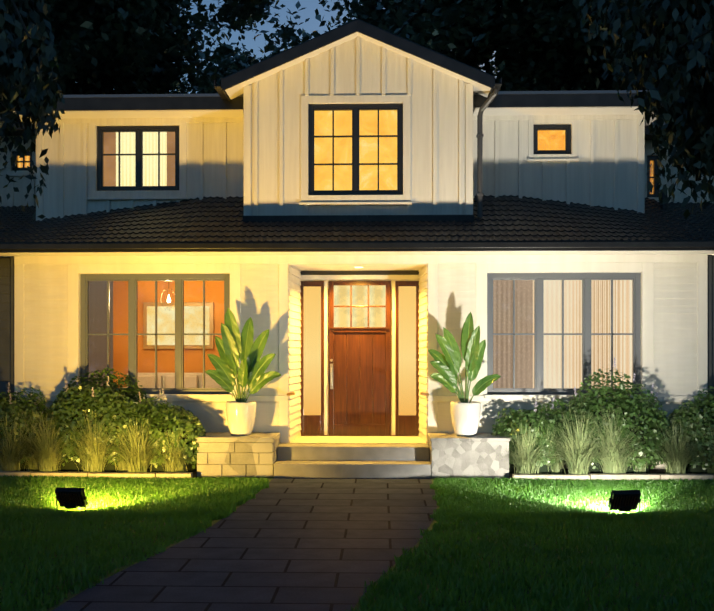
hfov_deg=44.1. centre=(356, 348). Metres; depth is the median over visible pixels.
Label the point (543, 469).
shrub
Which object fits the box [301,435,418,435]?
door threshold
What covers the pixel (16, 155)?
window frame
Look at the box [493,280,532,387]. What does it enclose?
curtain
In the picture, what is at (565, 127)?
window frame
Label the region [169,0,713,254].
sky
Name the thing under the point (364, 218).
gable base flashing
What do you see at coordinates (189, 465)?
shrub
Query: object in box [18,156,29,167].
glowing window
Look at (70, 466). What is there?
shrub
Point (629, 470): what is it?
shrub
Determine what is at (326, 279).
white door casing
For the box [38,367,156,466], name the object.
shrub leaves
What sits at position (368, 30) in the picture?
gable roof
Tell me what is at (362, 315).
glowing door lites
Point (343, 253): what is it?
roof soffit
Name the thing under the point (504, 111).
wing roof soffits
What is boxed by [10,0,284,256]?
tree
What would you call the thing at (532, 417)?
shrub leaves
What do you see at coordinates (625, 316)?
window drapes
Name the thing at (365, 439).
porch floor stone
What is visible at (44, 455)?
ornamental grass
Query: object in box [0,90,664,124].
wing roof drip edge
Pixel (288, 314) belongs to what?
house ground floor walls
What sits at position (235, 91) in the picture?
gable roof soffit
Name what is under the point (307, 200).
house battens
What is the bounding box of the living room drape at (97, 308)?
[89,281,112,386]
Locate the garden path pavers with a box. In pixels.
[52,478,436,610]
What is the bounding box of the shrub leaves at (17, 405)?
[0,387,47,466]
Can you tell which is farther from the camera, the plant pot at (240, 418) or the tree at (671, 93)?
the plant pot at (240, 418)
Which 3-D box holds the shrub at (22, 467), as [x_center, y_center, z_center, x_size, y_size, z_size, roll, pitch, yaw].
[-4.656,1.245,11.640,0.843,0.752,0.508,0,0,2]
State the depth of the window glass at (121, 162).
12.71 m
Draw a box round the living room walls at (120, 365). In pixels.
[113,281,223,387]
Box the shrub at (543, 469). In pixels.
[509,423,550,473]
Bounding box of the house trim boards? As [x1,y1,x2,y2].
[14,254,707,468]
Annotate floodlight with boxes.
[55,487,87,511]
[608,490,640,512]
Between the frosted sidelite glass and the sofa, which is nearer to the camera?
the frosted sidelite glass
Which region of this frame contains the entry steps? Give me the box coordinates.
[274,443,430,477]
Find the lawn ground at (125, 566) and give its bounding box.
[0,476,713,610]
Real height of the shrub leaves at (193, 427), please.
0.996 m
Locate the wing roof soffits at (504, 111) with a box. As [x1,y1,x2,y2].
[13,106,655,128]
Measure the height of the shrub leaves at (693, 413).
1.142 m
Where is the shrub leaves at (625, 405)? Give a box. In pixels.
[547,367,672,469]
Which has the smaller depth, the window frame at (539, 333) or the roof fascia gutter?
the roof fascia gutter
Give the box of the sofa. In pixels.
[123,373,221,387]
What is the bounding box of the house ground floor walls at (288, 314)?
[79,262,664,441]
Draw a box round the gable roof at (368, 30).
[214,19,501,100]
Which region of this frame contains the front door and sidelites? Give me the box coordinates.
[300,281,418,434]
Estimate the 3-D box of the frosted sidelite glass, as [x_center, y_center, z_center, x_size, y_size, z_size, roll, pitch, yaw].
[0.040,0.034,12.848,1.640,1.878,0.001,0,0,2]
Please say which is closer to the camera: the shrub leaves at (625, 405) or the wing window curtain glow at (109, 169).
the shrub leaves at (625, 405)
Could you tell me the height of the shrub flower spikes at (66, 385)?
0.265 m
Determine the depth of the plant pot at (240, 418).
11.38 m
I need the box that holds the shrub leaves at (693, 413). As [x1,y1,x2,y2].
[660,386,713,469]
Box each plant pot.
[226,401,255,435]
[450,401,480,435]
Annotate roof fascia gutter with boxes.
[0,241,713,252]
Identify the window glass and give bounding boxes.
[88,281,223,387]
[103,132,174,185]
[314,110,396,189]
[493,280,632,387]
[539,130,562,149]
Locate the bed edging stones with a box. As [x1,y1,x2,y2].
[0,471,713,481]
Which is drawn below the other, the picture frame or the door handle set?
the door handle set
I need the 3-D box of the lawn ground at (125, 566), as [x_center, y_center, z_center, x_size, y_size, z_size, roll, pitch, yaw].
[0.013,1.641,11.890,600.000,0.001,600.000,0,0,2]
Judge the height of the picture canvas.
0.680 m
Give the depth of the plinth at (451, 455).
11.15 m
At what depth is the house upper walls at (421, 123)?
12.43 m
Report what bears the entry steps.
on the lawn ground at (125, 566)
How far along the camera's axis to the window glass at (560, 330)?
11.91 m
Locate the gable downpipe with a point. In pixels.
(480, 134)
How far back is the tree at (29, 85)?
5.57 m
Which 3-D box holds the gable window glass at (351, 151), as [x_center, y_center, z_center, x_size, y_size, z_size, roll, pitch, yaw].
[-0.017,-2.690,11.966,1.170,1.134,0.001,0,0,2]
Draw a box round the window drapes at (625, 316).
[533,280,631,387]
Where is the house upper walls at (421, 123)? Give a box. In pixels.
[0,38,713,256]
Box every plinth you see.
[195,432,279,476]
[428,433,509,477]
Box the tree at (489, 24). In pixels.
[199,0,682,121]
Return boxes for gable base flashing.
[243,215,473,222]
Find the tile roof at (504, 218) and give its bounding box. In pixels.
[0,195,713,243]
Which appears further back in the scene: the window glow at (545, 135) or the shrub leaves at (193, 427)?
the window glow at (545, 135)
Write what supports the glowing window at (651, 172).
attached to the house upper walls at (421, 123)
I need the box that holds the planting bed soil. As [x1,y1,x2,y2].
[37,469,666,478]
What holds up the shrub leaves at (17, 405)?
on the planting bed soil
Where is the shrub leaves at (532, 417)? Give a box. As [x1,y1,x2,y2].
[491,398,573,467]
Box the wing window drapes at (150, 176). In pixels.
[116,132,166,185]
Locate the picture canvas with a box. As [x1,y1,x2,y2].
[147,306,208,344]
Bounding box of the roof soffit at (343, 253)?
[0,251,713,255]
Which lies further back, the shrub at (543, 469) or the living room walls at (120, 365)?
the living room walls at (120, 365)
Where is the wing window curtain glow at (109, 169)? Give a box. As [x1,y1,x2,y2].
[104,132,174,185]
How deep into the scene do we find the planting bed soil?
11.41 m
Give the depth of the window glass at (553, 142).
12.54 m
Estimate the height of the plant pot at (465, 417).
0.437 m
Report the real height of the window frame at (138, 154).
0.940 m
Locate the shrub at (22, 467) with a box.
[0,415,28,470]
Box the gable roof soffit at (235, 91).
[225,32,490,98]
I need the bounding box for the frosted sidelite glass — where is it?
[304,286,415,414]
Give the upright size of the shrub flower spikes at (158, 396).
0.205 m
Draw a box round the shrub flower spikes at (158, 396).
[139,388,164,401]
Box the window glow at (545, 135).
[538,130,564,149]
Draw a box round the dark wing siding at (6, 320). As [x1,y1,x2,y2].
[0,255,713,415]
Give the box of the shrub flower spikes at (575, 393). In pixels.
[574,357,657,399]
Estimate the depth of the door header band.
12.84 m
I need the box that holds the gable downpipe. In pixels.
[476,88,497,217]
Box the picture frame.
[143,302,213,348]
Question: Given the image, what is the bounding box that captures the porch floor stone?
[290,436,427,443]
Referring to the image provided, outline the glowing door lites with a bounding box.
[334,285,385,326]
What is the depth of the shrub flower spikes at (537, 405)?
11.32 m
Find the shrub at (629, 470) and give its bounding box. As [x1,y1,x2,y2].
[584,408,649,474]
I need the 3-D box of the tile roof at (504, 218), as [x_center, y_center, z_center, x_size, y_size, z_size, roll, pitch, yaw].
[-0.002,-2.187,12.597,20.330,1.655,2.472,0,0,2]
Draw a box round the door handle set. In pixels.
[330,359,332,388]
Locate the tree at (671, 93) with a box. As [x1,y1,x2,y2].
[579,0,713,219]
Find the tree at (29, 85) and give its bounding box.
[0,0,64,221]
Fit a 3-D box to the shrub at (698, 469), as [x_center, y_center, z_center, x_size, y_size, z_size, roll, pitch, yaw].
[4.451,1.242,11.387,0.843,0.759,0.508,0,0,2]
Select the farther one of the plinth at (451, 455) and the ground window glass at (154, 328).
the ground window glass at (154, 328)
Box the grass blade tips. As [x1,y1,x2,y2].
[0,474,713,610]
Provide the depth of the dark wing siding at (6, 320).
12.13 m
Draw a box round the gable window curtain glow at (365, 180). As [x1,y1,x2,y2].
[314,110,396,189]
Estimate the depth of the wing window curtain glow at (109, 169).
12.87 m
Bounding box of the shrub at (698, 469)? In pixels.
[677,415,713,473]
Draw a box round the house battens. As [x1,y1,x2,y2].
[5,36,698,220]
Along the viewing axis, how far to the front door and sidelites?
12.82 m
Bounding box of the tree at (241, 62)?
[170,29,320,93]
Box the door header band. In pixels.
[300,270,418,274]
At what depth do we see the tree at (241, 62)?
34.18 m
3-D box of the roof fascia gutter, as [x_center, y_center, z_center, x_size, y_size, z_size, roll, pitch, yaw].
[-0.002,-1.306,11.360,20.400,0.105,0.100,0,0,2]
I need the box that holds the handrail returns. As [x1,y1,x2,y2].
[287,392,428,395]
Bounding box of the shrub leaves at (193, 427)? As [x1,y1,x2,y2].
[120,396,205,468]
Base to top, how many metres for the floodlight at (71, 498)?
0.270 m
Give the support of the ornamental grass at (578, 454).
on the planting bed soil
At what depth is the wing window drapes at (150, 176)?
12.80 m
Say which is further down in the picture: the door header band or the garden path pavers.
the garden path pavers
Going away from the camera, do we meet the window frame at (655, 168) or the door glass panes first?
the door glass panes
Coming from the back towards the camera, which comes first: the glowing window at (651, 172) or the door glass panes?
the glowing window at (651, 172)
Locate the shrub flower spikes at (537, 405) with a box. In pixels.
[534,396,554,412]
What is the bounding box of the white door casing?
[289,263,426,434]
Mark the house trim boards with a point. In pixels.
(485, 264)
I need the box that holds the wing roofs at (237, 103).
[0,93,666,139]
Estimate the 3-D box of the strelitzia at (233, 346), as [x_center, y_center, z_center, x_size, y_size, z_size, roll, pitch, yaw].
[-1.477,0.107,11.457,0.996,1.288,0.375,0,0,2]
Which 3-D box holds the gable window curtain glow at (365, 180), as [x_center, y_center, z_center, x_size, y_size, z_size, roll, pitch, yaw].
[-0.013,-2.690,12.121,1.780,1.744,0.001,0,0,2]
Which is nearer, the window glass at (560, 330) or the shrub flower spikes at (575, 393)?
the shrub flower spikes at (575, 393)
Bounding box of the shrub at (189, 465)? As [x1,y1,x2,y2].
[147,419,196,472]
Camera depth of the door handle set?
12.82 m
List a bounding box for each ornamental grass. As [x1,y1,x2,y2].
[0,407,200,472]
[486,403,713,474]
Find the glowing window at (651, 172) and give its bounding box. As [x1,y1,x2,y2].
[650,161,652,193]
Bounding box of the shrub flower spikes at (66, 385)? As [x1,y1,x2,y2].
[64,376,109,396]
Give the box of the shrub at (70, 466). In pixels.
[56,405,120,471]
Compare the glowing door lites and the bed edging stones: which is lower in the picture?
the bed edging stones
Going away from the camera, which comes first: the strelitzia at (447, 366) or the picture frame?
the strelitzia at (447, 366)
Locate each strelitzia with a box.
[205,308,280,401]
[428,312,500,402]
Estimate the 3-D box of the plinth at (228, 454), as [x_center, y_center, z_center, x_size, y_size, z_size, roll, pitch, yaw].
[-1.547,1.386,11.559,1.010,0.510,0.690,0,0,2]
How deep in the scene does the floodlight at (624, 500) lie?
8.53 m
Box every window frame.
[12,151,31,170]
[80,274,229,393]
[97,126,178,190]
[308,103,402,194]
[487,273,640,394]
[533,124,570,153]
[647,156,658,196]
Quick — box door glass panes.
[304,285,415,414]
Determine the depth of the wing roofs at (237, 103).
12.20 m

